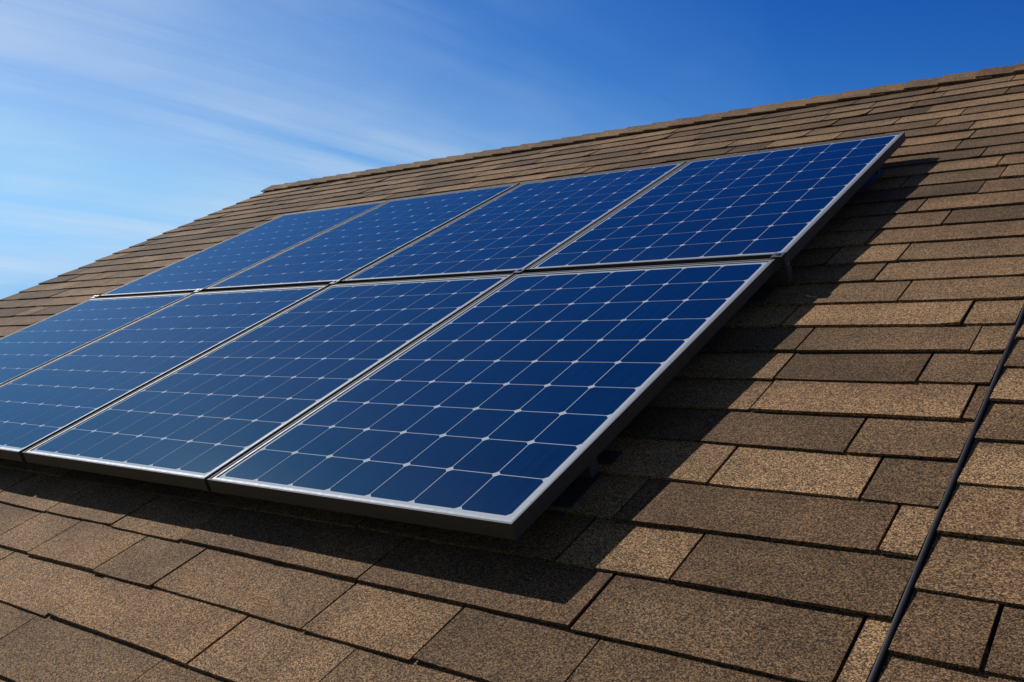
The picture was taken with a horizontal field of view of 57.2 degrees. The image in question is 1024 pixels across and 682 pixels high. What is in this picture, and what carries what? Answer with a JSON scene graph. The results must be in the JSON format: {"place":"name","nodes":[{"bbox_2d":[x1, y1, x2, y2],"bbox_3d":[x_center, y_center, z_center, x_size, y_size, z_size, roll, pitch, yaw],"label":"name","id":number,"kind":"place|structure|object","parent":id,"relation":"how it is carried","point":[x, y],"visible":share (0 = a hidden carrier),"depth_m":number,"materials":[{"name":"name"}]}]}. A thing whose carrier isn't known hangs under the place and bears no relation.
{"place":"outdoors","nodes":[
{"label":"outdoors","id":0,"kind":"place"},
{"bbox_2d":[0,0,1023,298],"label":"sky","id":1,"kind":"structure","parent":0,"point":[124,124],"materials":[{"name":"blue"}]},
{"bbox_2d":[139,88,1023,681],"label":"shingle gaps","id":2,"kind":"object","parent":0,"point":[995,626],"depth_m":1.97,"materials":[{"name":"black"}]},
{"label":"house walls","id":3,"kind":"object","parent":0,"visible":0},
{"bbox_3d":[0.202,0.087,3.532,12.288,0.168,7.786,0,25,38],"label":"roof","id":4,"kind":"object","parent":3,"relation":"on","visible":0},
{"bbox_2d":[0,72,1023,681],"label":"roof shingles","id":5,"kind":"object","parent":4,"relation":"on","point":[798,564],"visible":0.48,"depth_m":2.38,"materials":[{"name":"brown asphalt"}]},
{"bbox_2d":[91,168,885,513],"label":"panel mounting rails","id":6,"kind":"object","parent":5,"relation":"on","point":[579,486],"visible":0.2,"depth_m":2.49,"materials":[{"name":"grey metal"}]},
{"bbox_2d":[0,293,192,384],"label":"solar panel","id":7,"kind":"object","parent":6,"relation":"attached to","point":[27,349],"visible":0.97,"depth_m":5.29,"materials":[{"name":"blue glass"}]},
{"bbox_2d":[0,285,328,461],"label":"solar panel","id":8,"kind":"object","parent":6,"relation":"attached to","point":[48,400],"visible":0.98,"depth_m":4.34,"materials":[{"name":"blue glass"}]},
{"bbox_2d":[99,200,388,297],"bbox_3d":[-1.760,-0.618,6.313,1.126,0.042,1.650,0,25,38],"label":"solar panel","id":9,"kind":"object","parent":6,"relation":"attached to","point":[215,263],"visible":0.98,"depth_m":6.21,"materials":[{"name":"blue glass"}]},
{"bbox_2d":[22,274,513,490],"bbox_3d":[-0.891,0.082,3.704,1.126,0.042,1.650,0,25,38],"label":"solar panel","id":10,"kind":"object","parent":6,"relation":"attached to","point":[197,422],"visible":0.96,"depth_m":3.52,"materials":[{"name":"blue glass"}]},
{"bbox_2d":[204,183,519,291],"bbox_3d":[-0.849,-0.624,5.615,1.126,0.043,1.650,0,24,38],"label":"solar panel","id":11,"kind":"object","parent":6,"relation":"attached to","point":[347,248],"visible":0.94,"depth_m":5.49,"materials":[{"name":"blue glass"}]},
{"bbox_2d":[207,258,776,539],"bbox_3d":[0.015,0.079,3.007,1.126,0.043,1.650,0,24,38],"label":"solar panel","id":12,"kind":"object","parent":6,"relation":"attached to","point":[512,407],"visible":1,"depth_m":2.77,"materials":[{"name":"blue glass"}]},
{"bbox_2d":[341,161,686,283],"bbox_3d":[0.061,-0.625,4.914,1.126,0.042,1.650,0,25,38],"label":"solar panel","id":13,"kind":"object","parent":6,"relation":"attached to","point":[523,225],"visible":0.96,"depth_m":4.78,"materials":[{"name":"blue glass"}]},
{"bbox_2d":[526,132,905,272],"bbox_3d":[0.967,-0.628,4.212,1.126,0.042,1.650,0,25,38],"label":"solar panel","id":14,"kind":"object","parent":6,"relation":"attached to","point":[789,201],"visible":0.98,"depth_m":4.04,"materials":[{"name":"blue glass"}]},
{"bbox_2d":[261,62,1023,191],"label":"roof ridge caps","id":15,"kind":"object","parent":5,"relation":"on","point":[986,73],"visible":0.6,"depth_m":6.92,"materials":[{"name":"brown asphalt"}]},
{"bbox_2d":[867,305,1023,681],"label":"cable","id":16,"kind":"object","parent":5,"relation":"on","point":[895,622],"visible":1,"depth_m":1.88,"materials":[{"name":"black rubber"}]},
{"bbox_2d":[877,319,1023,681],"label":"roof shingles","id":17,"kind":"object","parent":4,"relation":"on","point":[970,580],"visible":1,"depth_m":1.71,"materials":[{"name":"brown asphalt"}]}
]}

